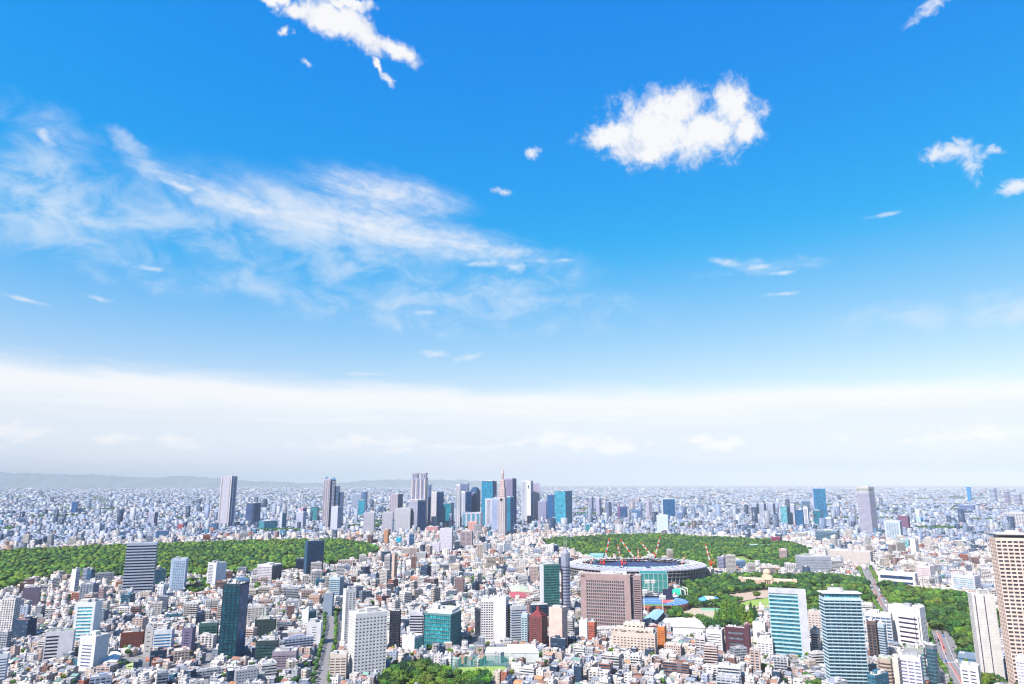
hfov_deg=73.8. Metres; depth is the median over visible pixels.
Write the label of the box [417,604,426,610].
apartment block
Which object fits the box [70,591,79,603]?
apartment block
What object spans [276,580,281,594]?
apartment block
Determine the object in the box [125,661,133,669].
schoolyard
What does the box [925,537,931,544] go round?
apartment block
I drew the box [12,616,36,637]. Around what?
apartment block
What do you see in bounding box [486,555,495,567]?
apartment block
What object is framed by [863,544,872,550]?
apartment block
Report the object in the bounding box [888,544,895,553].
apartment block
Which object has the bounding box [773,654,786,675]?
apartment block
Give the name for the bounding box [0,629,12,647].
apartment block
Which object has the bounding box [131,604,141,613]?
apartment block
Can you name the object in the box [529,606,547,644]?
apartment block
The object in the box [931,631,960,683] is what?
avenue
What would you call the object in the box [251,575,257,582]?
apartment block
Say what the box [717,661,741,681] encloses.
apartment block
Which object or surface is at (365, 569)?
office building
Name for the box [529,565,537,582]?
apartment block
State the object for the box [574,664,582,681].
apartment block
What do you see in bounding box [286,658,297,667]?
apartment block
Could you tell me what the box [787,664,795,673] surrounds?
house
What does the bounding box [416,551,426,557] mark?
apartment block
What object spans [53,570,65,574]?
apartment block
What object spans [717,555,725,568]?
apartment block
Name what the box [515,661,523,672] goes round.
house
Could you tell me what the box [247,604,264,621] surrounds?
apartment block
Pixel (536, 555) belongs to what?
office building
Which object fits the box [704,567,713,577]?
site building
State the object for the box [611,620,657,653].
apartment block
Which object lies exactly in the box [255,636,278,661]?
office building
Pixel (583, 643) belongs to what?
house
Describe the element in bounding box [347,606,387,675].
apartment block
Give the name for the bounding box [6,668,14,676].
house
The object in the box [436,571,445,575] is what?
apartment block
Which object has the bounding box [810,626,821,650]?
apartment block
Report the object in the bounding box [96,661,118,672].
apartment block
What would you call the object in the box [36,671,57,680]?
apartment block
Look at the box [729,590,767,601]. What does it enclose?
gravel forecourt
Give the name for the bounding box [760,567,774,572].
apartment block
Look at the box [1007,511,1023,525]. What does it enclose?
skyscraper
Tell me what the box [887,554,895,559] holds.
apartment block
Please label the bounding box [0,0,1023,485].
sky
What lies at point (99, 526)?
skyscraper
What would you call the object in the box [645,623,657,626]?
apartment block
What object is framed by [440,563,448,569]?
apartment block
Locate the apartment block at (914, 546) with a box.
[909,537,919,553]
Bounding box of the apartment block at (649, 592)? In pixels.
[642,589,652,595]
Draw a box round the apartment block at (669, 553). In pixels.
[666,549,672,558]
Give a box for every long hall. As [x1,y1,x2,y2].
[104,651,121,662]
[485,647,509,659]
[507,644,538,661]
[509,585,529,595]
[509,592,527,601]
[643,609,664,623]
[662,617,705,630]
[673,628,702,635]
[931,587,957,589]
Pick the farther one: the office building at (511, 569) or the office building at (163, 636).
the office building at (511, 569)
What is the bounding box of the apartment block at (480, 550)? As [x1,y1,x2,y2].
[477,543,482,559]
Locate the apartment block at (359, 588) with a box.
[353,585,362,597]
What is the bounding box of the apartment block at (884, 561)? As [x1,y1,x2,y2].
[880,558,889,566]
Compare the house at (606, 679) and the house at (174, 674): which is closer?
the house at (606, 679)
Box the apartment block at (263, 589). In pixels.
[258,586,269,593]
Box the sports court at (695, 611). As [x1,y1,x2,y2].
[682,608,716,618]
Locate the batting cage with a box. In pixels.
[672,586,687,594]
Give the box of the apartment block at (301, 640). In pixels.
[283,634,313,646]
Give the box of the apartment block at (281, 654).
[272,645,298,670]
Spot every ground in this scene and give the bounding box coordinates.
[0,486,1023,683]
[544,541,752,567]
[669,585,865,630]
[921,598,963,647]
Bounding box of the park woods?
[25,579,1018,683]
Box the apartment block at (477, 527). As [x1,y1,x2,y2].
[474,524,480,533]
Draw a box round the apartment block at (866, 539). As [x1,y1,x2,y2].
[863,536,870,544]
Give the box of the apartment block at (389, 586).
[384,583,393,592]
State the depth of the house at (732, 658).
902.92 m
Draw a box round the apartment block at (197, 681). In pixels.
[189,678,203,683]
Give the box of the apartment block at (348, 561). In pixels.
[338,559,352,565]
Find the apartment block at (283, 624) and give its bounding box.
[276,619,295,631]
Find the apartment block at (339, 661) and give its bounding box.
[329,650,347,679]
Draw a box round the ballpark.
[642,589,688,612]
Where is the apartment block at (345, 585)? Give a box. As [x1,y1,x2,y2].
[343,583,353,587]
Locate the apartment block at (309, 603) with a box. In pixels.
[306,600,312,606]
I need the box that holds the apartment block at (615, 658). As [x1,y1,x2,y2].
[601,651,621,668]
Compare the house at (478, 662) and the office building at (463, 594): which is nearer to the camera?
the house at (478, 662)
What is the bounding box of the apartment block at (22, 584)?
[19,581,32,592]
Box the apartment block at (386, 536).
[384,530,388,542]
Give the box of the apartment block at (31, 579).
[24,578,34,583]
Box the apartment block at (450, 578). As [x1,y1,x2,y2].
[447,575,453,584]
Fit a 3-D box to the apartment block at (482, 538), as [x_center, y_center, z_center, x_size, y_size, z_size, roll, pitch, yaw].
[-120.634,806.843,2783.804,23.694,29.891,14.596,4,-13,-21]
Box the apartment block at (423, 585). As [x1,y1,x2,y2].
[419,583,428,588]
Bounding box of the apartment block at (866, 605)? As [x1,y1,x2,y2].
[861,602,871,610]
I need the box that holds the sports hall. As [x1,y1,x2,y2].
[589,553,604,560]
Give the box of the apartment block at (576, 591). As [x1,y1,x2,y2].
[572,588,580,595]
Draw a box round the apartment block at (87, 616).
[73,598,102,639]
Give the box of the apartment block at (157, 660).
[151,657,169,666]
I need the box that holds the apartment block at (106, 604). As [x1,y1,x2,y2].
[102,599,110,610]
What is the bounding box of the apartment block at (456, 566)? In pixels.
[451,563,462,572]
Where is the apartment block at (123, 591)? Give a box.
[118,589,127,593]
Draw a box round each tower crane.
[599,538,609,565]
[617,545,625,567]
[620,539,639,560]
[652,537,659,560]
[705,544,714,567]
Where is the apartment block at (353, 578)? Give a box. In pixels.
[351,575,355,582]
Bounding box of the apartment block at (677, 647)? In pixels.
[664,641,681,655]
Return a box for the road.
[862,570,887,611]
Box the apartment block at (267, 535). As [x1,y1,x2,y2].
[264,532,270,538]
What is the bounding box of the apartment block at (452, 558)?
[449,554,455,562]
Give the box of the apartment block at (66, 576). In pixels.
[62,574,70,580]
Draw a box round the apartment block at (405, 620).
[401,616,409,629]
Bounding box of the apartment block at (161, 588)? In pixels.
[156,582,166,594]
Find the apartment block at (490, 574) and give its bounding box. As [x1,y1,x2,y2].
[485,572,494,579]
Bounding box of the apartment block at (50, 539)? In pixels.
[47,534,54,544]
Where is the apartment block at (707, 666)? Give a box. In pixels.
[702,663,717,677]
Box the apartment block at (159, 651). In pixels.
[149,646,166,666]
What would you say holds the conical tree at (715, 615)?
on the park ground at (713, 605)
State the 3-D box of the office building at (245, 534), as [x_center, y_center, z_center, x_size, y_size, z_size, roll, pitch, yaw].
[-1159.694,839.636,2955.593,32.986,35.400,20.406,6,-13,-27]
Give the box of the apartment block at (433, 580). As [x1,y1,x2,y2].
[424,577,437,584]
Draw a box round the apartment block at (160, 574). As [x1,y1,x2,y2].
[155,567,165,583]
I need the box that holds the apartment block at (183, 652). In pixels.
[173,646,189,662]
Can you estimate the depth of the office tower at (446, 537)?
2421.13 m
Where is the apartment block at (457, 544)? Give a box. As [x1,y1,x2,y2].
[454,541,460,549]
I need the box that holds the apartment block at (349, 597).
[341,586,355,641]
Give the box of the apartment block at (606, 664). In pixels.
[599,660,612,673]
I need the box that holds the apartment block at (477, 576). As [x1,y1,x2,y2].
[474,572,481,584]
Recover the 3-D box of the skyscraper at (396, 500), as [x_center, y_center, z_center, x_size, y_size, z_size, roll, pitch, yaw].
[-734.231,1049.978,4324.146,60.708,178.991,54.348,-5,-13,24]
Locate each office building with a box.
[0,596,21,630]
[5,586,12,591]
[22,534,30,544]
[22,585,41,605]
[37,638,44,648]
[42,627,75,662]
[45,606,60,613]
[68,536,77,544]
[74,639,79,656]
[77,630,109,670]
[79,582,99,600]
[82,567,92,579]
[86,568,94,579]
[95,572,113,584]
[98,585,106,599]
[115,580,122,586]
[120,592,134,605]
[124,625,140,630]
[133,659,142,668]
[143,623,153,656]
[146,535,152,541]
[151,600,163,615]
[152,620,170,639]
[152,625,174,647]
[156,669,167,683]
[157,595,168,610]
[160,617,174,623]
[166,611,182,617]
[181,623,195,655]
[196,590,215,595]
[198,619,218,643]
[202,608,210,620]
[211,598,218,608]
[215,579,227,590]
[225,665,246,681]
[231,577,249,582]
[238,567,247,573]
[240,532,248,537]
[245,627,257,637]
[249,588,256,594]
[255,616,275,637]
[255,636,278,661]
[257,562,281,579]
[258,598,270,603]
[261,576,267,582]
[274,606,279,616]
[280,628,305,639]
[285,587,298,600]
[285,598,297,612]
[286,603,294,618]
[295,557,303,569]
[301,588,313,597]
[302,606,316,626]
[306,618,322,644]
[315,570,320,583]
[323,590,334,615]
[325,575,331,587]
[329,574,343,595]
[334,595,342,605]
[344,563,349,569]
[351,569,362,577]
[359,590,371,601]
[361,565,369,573]
[367,534,373,543]
[372,590,381,599]
[377,594,389,605]
[382,588,390,597]
[392,598,400,608]
[396,536,401,542]
[398,582,408,587]
[399,608,407,614]
[402,547,410,554]
[402,632,422,650]
[405,570,413,575]
[409,607,423,633]
[410,547,418,556]
[410,575,421,580]
[411,555,416,570]
[417,576,428,583]
[420,565,430,575]
[423,610,460,646]
[426,525,438,531]
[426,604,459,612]
[430,564,438,569]
[437,644,444,654]
[442,589,457,597]
[452,571,463,581]
[457,592,467,597]
[461,554,476,559]
[466,607,474,618]
[475,607,480,636]
[496,565,507,571]
[497,542,510,550]
[507,567,516,571]
[508,575,517,579]
[508,601,526,643]
[517,566,522,572]
[520,558,525,569]
[520,664,536,674]
[523,599,531,604]
[531,554,542,557]
[533,548,540,553]
[534,588,539,595]
[544,524,548,531]
[546,543,558,552]
[559,557,573,570]
[630,652,641,663]
[659,648,674,654]
[662,659,689,676]
[706,625,724,652]
[725,624,750,653]
[730,645,746,660]
[736,558,745,567]
[746,524,755,528]
[746,562,755,572]
[750,647,760,671]
[752,619,766,647]
[757,630,769,636]
[771,536,780,540]
[784,562,795,572]
[795,553,831,572]
[807,609,822,631]
[808,650,824,664]
[815,529,839,539]
[821,676,846,683]
[827,548,873,565]
[830,534,836,545]
[831,559,841,567]
[865,609,894,643]
[878,570,917,584]
[878,654,893,683]
[888,603,928,645]
[892,654,901,683]
[899,538,909,546]
[904,643,927,675]
[906,563,916,571]
[915,563,935,577]
[921,576,934,585]
[925,642,940,683]
[929,545,938,550]
[932,574,941,583]
[933,564,945,572]
[944,573,950,580]
[948,557,960,563]
[951,573,981,590]
[958,651,975,662]
[959,554,968,561]
[960,661,980,683]
[966,563,971,570]
[971,556,979,563]
[982,583,994,588]
[988,588,996,595]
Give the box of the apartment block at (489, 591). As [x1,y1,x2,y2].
[485,587,495,596]
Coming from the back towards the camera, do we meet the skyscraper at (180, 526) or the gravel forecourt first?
the skyscraper at (180, 526)
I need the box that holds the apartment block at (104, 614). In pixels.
[101,608,108,621]
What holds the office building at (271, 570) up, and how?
on the ground at (474, 640)
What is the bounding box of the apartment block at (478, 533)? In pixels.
[476,531,480,538]
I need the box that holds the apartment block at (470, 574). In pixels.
[464,571,476,576]
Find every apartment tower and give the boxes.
[169,556,188,591]
[384,553,391,578]
[392,552,397,578]
[454,575,464,591]
[549,605,567,646]
[967,589,1005,678]
[989,530,1023,683]
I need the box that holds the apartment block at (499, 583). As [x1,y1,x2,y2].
[495,581,505,587]
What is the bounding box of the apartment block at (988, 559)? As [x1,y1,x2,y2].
[983,557,991,563]
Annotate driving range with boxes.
[639,570,667,592]
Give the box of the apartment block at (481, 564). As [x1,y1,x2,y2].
[475,561,484,568]
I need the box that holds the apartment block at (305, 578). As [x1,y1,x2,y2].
[302,574,308,583]
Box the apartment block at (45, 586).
[37,584,49,590]
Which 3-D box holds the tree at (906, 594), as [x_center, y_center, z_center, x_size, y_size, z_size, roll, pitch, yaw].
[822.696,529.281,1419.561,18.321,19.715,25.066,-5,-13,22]
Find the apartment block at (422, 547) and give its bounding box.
[420,544,424,550]
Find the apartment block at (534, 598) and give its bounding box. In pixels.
[526,595,539,601]
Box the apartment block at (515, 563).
[508,561,517,566]
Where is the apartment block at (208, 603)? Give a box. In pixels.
[205,598,211,608]
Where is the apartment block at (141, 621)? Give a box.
[132,615,147,629]
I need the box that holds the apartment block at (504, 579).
[497,577,509,581]
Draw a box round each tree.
[6,581,14,585]
[276,675,282,682]
[376,670,389,683]
[381,668,392,675]
[381,679,390,683]
[387,674,396,680]
[389,662,400,670]
[392,667,403,675]
[396,673,407,683]
[399,661,408,669]
[404,664,417,676]
[409,659,421,665]
[409,668,421,677]
[413,678,423,683]
[416,662,426,670]
[419,668,429,675]
[420,656,432,664]
[423,673,433,681]
[425,665,434,673]
[430,666,440,676]
[434,676,448,683]
[437,668,447,678]
[440,663,452,670]
[446,670,452,676]
[451,677,461,683]
[452,668,462,675]
[463,670,473,675]
[464,672,474,678]
[464,677,477,683]
[469,669,479,675]
[475,667,488,672]
[476,670,486,677]
[477,678,487,683]
[481,674,492,683]
[668,612,675,616]
[672,607,683,613]
[686,598,694,606]
[705,620,717,626]
[712,609,717,617]
[712,616,721,622]
[721,606,726,622]
[722,588,729,592]
[724,618,732,623]
[732,618,741,625]
[740,610,746,622]
[747,609,753,626]
[752,591,760,598]
[752,605,759,617]
[787,583,797,588]
[808,596,818,602]
[809,580,817,584]
[833,578,840,582]
[860,594,871,600]
[862,588,872,593]
[881,579,893,585]
[885,586,895,591]
[902,592,912,597]
[908,600,921,604]
[914,592,923,598]
[920,586,932,591]
[923,602,935,606]
[924,595,933,598]
[926,612,935,618]
[927,600,938,604]
[927,615,937,621]
[928,620,941,628]
[930,611,942,617]
[932,620,943,629]
[937,607,950,615]
[938,587,947,593]
[938,615,950,620]
[938,619,948,627]
[944,597,956,603]
[944,605,955,612]
[944,619,961,626]
[946,627,952,633]
[947,614,962,618]
[949,611,962,618]
[952,591,962,595]
[952,632,967,639]
[953,626,965,631]
[953,631,967,636]
[954,638,968,647]
[954,647,968,655]
[955,617,969,625]
[956,600,968,605]
[956,604,965,611]
[958,629,972,635]
[960,635,973,643]
[967,643,974,650]
[980,675,989,683]
[982,671,996,680]
[997,678,1007,683]
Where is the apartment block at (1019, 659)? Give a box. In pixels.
[1015,653,1023,683]
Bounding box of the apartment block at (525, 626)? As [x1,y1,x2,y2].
[521,611,528,642]
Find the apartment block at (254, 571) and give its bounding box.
[252,568,256,574]
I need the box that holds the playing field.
[454,666,506,678]
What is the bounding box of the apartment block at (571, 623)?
[567,615,574,635]
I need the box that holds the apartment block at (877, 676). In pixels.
[867,669,888,683]
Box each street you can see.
[204,648,210,683]
[315,614,334,683]
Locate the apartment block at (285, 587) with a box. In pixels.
[282,585,296,594]
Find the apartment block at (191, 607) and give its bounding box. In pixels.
[183,601,199,615]
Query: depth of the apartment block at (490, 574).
1704.40 m
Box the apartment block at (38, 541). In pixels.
[32,539,41,544]
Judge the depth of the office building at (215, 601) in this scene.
1291.31 m
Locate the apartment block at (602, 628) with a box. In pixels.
[597,625,615,635]
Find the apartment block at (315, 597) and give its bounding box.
[308,592,321,605]
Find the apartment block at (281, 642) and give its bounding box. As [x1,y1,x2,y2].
[278,639,283,646]
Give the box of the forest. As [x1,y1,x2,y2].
[0,494,998,599]
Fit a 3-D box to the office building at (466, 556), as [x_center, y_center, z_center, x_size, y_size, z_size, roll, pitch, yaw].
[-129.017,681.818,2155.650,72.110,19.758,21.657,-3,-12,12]
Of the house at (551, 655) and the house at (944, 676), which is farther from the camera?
the house at (551, 655)
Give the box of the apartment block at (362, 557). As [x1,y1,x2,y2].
[359,554,365,561]
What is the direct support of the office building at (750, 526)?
on the ground at (474, 640)
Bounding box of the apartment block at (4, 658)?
[0,649,9,683]
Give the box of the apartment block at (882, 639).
[877,621,888,655]
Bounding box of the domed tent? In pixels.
[698,596,718,600]
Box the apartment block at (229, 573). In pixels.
[226,569,232,579]
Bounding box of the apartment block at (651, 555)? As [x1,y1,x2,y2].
[647,554,654,560]
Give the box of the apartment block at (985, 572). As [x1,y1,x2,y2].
[979,567,991,578]
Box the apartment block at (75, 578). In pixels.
[70,567,80,590]
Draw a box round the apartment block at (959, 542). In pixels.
[955,540,963,545]
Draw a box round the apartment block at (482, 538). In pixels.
[479,536,485,542]
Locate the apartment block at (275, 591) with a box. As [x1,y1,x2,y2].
[273,588,278,595]
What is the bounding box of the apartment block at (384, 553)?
[381,551,390,561]
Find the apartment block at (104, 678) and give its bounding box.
[89,672,111,683]
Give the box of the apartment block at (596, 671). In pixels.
[589,667,609,680]
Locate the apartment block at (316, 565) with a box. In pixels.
[310,561,321,575]
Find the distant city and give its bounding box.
[0,486,1023,544]
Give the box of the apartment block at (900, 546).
[893,541,905,550]
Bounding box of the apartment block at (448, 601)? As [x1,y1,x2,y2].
[436,598,454,605]
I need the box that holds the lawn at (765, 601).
[739,598,768,607]
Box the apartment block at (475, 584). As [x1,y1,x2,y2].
[472,580,478,589]
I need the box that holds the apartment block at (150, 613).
[146,608,153,617]
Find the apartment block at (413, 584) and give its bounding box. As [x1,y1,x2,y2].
[410,580,416,588]
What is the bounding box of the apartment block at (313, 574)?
[311,569,321,583]
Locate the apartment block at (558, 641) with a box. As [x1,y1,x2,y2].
[550,635,566,651]
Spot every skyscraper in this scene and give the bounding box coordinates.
[18,517,26,522]
[37,535,47,542]
[71,501,78,512]
[78,531,84,538]
[94,522,104,531]
[147,511,157,524]
[156,530,169,537]
[177,523,184,529]
[187,523,194,528]
[211,522,218,529]
[218,476,237,525]
[245,502,260,521]
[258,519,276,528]
[279,512,286,527]
[295,511,305,527]
[311,506,318,520]
[322,476,343,526]
[330,506,341,529]
[352,493,362,507]
[358,500,365,516]
[363,491,367,509]
[363,512,374,531]
[382,512,393,532]
[390,493,402,519]
[394,508,411,529]
[410,499,425,530]
[411,473,427,527]
[427,484,431,525]
[427,491,443,524]
[443,502,453,526]
[449,513,451,527]
[455,484,460,527]
[460,482,468,490]
[461,491,470,524]
[462,512,482,527]
[468,521,477,529]
[470,487,479,511]
[471,492,477,511]
[471,496,472,511]
[481,480,496,524]
[485,498,491,524]
[492,497,497,529]
[498,460,506,534]
[505,478,516,523]
[507,496,513,533]
[521,480,532,519]
[533,483,539,519]
[538,500,546,519]
[547,494,554,517]
[554,490,571,523]
[585,523,591,531]
[588,496,593,510]
[596,498,601,514]
[605,501,611,516]
[617,506,627,517]
[633,509,642,517]
[646,500,651,515]
[656,514,669,531]
[661,498,675,518]
[677,511,682,518]
[751,503,758,513]
[759,503,765,514]
[768,503,775,514]
[780,505,790,524]
[790,504,795,524]
[795,509,804,525]
[801,500,809,511]
[803,506,809,522]
[811,487,827,517]
[813,510,822,524]
[825,516,834,526]
[856,486,878,533]
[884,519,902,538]
[897,514,910,529]
[916,516,922,521]
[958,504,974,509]
[966,487,971,499]
[989,487,997,502]
[1004,491,1010,502]
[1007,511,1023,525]
[1013,494,1022,504]
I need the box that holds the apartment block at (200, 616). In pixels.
[195,610,205,624]
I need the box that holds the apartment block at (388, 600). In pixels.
[386,597,399,602]
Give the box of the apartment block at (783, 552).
[779,548,788,557]
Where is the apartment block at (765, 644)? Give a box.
[757,635,773,655]
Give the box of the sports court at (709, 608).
[701,608,719,609]
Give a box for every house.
[2,647,9,650]
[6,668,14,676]
[8,660,15,665]
[10,639,20,646]
[10,644,20,654]
[11,663,22,668]
[12,674,26,683]
[16,669,26,675]
[18,636,27,643]
[18,652,28,658]
[21,664,33,667]
[24,635,34,639]
[25,640,34,646]
[26,653,38,660]
[26,672,36,679]
[29,646,37,652]
[32,639,42,646]
[32,666,41,671]
[36,647,43,659]
[37,616,45,623]
[41,662,52,672]
[49,664,63,670]
[55,657,67,662]
[62,669,73,677]
[63,651,75,656]
[65,617,72,627]
[65,665,78,672]
[65,677,75,683]
[70,673,80,682]
[73,657,77,665]
[78,676,89,683]
[85,666,95,675]
[102,623,111,631]
[106,619,115,624]
[107,647,113,656]
[109,635,118,643]
[112,676,124,681]
[121,669,131,674]
[121,673,130,678]
[128,647,137,656]
[130,668,140,675]
[138,671,149,679]
[140,676,151,683]
[144,666,156,670]
[149,671,156,680]
[162,661,171,669]
[167,647,173,654]
[167,655,172,661]
[168,672,177,679]
[168,678,177,683]
[171,624,179,629]
[176,663,186,669]
[178,674,189,683]
[183,668,195,677]
[184,661,193,665]
[186,614,192,622]
[194,642,200,650]
[196,651,205,663]
[200,644,205,649]
[210,660,221,666]
[210,672,222,681]
[212,646,217,656]
[217,653,226,664]
[217,677,226,681]
[239,656,249,664]
[246,635,255,643]
[250,646,255,652]
[258,672,264,679]
[264,676,269,683]
[269,676,276,683]
[279,669,288,677]
[291,665,300,675]
[296,622,302,628]
[299,646,304,652]
[299,678,309,683]
[301,667,309,677]
[302,655,310,662]
[304,646,311,654]
[304,659,313,666]
[330,673,340,683]
[349,672,358,682]
[355,677,364,683]
[366,675,375,683]
[371,669,379,682]
[390,649,398,661]
[414,653,421,659]
[417,647,424,657]
[432,643,438,651]
[434,653,442,663]
[440,658,446,665]
[444,641,451,650]
[444,654,454,665]
[452,657,460,666]
[453,651,460,657]
[459,655,467,663]
[463,614,469,623]
[467,657,474,664]
[469,619,474,628]
[473,658,481,665]
[476,644,483,652]
[478,636,484,646]
[478,655,486,664]
[493,668,502,683]
[494,651,503,662]
[501,669,509,681]
[504,638,511,646]
[505,674,516,683]
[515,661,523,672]
[518,657,525,663]
[519,674,527,679]
[526,675,534,680]
[531,639,538,647]
[534,675,544,680]
[536,667,545,676]
[537,643,546,651]
[542,647,550,655]
[544,671,553,677]
[545,652,554,661]
[548,675,556,683]
[550,664,558,671]
[551,647,558,658]
[554,672,562,677]
[557,650,564,660]
[559,668,567,674]
[560,659,569,664]
[560,676,572,683]
[563,662,571,668]
[565,646,572,654]
[567,667,573,675]
[568,637,576,645]
[568,675,574,683]
[570,652,577,657]
[572,657,582,663]
[578,641,585,645]
[583,667,588,679]
[584,662,593,669]
[585,646,594,654]
[586,655,592,661]
[590,660,597,666]
[590,676,600,683]
[594,637,601,644]
[596,655,600,666]
[599,676,610,683]
[601,630,607,636]
[601,635,607,641]
[602,641,608,647]
[610,674,617,683]
[613,667,619,674]
[614,671,623,676]
[616,677,623,683]
[623,663,630,671]
[624,650,631,659]
[624,671,633,681]
[630,645,637,651]
[630,678,639,683]
[631,663,638,674]
[637,670,644,675]
[642,659,649,666]
[644,671,655,676]
[645,647,654,655]
[647,654,653,662]
[647,676,655,683]
[649,666,657,673]
[653,663,661,672]
[654,656,662,663]
[654,674,665,679]
[660,652,668,659]
[663,621,670,631]
[667,636,674,641]
[669,653,677,659]
[669,672,680,676]
[674,675,683,683]
[680,673,689,682]
[682,643,689,652]
[685,651,694,656]
[685,677,696,681]
[686,656,694,664]
[687,646,696,654]
[690,674,698,680]
[692,668,701,680]
[694,657,703,665]
[701,673,708,683]
[706,670,714,680]
[719,655,725,662]
[726,654,736,663]
[738,662,745,667]
[742,671,749,682]
[745,665,752,673]
[745,674,755,683]
[762,672,770,681]
[765,665,772,677]
[767,654,772,661]
[772,669,781,682]
[779,669,783,681]
[785,671,792,681]
[786,653,797,659]
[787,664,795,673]
[789,659,798,666]
[793,666,803,675]
[793,677,802,683]
[797,663,807,669]
[797,674,810,681]
[804,658,815,668]
[811,665,821,669]
[814,672,824,679]
[868,661,876,671]
[872,658,878,666]
[888,641,899,646]
[888,645,895,653]
[940,671,949,683]
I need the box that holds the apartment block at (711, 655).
[703,642,718,664]
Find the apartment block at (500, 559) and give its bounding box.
[498,556,502,564]
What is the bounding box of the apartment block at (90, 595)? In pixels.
[84,592,98,598]
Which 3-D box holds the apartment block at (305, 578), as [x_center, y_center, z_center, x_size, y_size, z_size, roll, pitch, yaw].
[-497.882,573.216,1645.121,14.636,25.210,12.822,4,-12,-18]
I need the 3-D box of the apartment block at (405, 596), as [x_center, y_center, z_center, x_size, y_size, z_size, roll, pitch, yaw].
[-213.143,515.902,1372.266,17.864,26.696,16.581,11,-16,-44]
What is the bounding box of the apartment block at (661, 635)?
[657,622,666,648]
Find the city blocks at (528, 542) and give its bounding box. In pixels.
[0,525,1008,683]
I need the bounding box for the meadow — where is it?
[735,556,749,561]
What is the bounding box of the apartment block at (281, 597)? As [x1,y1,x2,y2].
[271,595,283,602]
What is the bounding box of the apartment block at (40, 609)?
[34,604,45,617]
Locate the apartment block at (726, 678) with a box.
[716,672,740,683]
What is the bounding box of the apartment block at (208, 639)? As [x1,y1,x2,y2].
[197,632,216,647]
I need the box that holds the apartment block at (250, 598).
[248,595,252,603]
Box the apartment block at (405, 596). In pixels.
[400,591,411,602]
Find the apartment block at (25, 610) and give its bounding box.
[20,604,31,616]
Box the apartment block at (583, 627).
[579,617,588,638]
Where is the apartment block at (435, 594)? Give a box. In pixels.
[431,586,440,603]
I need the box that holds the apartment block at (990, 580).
[985,578,994,583]
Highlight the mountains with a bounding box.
[0,472,499,486]
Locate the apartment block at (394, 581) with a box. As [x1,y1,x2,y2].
[388,577,397,587]
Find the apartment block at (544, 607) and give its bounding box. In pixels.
[529,602,548,616]
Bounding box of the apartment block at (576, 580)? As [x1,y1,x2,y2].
[573,578,579,585]
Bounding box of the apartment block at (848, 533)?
[845,529,852,539]
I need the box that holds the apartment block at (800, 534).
[798,532,806,536]
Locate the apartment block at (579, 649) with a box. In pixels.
[574,644,586,655]
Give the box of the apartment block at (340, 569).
[336,563,344,575]
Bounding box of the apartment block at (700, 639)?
[694,632,705,650]
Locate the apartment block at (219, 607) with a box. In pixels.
[216,602,221,618]
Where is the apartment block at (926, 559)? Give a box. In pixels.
[921,556,932,564]
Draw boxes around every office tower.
[122,541,158,591]
[218,579,249,660]
[303,539,324,575]
[389,608,400,647]
[407,532,414,545]
[431,541,439,552]
[440,527,452,550]
[460,530,472,547]
[481,595,492,642]
[493,592,508,643]
[540,561,559,606]
[561,547,570,612]
[580,570,642,626]
[768,587,809,658]
[817,587,868,683]
[866,617,879,656]
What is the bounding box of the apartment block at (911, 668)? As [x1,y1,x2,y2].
[899,652,924,683]
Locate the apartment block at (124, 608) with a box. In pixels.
[114,606,130,612]
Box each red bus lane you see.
[873,589,882,605]
[936,632,945,651]
[949,663,961,683]
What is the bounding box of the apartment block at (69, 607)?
[62,605,73,615]
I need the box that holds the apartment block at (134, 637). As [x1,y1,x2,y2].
[119,627,144,647]
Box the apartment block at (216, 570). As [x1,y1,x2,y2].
[206,560,226,584]
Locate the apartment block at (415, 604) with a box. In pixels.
[405,602,420,609]
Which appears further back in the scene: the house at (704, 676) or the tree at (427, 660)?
the tree at (427, 660)
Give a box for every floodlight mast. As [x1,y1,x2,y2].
[642,589,646,610]
[659,595,665,610]
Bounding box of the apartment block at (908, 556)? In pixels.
[905,554,914,560]
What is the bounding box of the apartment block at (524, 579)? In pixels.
[518,574,529,583]
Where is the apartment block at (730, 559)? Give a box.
[725,554,735,571]
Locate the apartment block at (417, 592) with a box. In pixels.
[412,588,422,598]
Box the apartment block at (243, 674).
[234,664,258,683]
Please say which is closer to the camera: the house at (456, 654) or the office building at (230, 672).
the office building at (230, 672)
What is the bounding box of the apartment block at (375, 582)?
[371,578,379,586]
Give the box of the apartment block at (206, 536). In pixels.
[203,534,209,539]
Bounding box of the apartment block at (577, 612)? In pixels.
[575,608,580,619]
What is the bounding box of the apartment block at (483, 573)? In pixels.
[482,570,494,575]
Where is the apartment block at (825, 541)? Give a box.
[822,539,830,543]
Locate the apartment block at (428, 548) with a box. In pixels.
[425,545,431,552]
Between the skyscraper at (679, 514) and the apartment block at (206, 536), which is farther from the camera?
the skyscraper at (679, 514)
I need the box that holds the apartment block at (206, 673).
[196,666,226,678]
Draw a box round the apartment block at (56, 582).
[52,576,59,587]
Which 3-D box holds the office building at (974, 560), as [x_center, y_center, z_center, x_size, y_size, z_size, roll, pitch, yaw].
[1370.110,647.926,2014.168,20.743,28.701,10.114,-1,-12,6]
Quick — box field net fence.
[452,655,496,670]
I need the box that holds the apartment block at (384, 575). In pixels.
[379,569,389,582]
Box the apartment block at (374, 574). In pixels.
[370,572,378,584]
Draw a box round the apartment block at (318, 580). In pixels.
[315,578,324,585]
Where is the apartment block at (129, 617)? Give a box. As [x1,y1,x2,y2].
[124,613,134,622]
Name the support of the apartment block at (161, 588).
on the ground at (474, 640)
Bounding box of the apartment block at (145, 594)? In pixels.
[140,590,151,599]
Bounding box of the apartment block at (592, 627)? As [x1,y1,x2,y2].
[588,619,596,640]
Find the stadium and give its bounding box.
[570,557,706,584]
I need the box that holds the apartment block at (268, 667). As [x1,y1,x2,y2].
[259,659,276,675]
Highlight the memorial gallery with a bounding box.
[738,568,796,587]
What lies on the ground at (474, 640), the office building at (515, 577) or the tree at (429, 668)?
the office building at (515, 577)

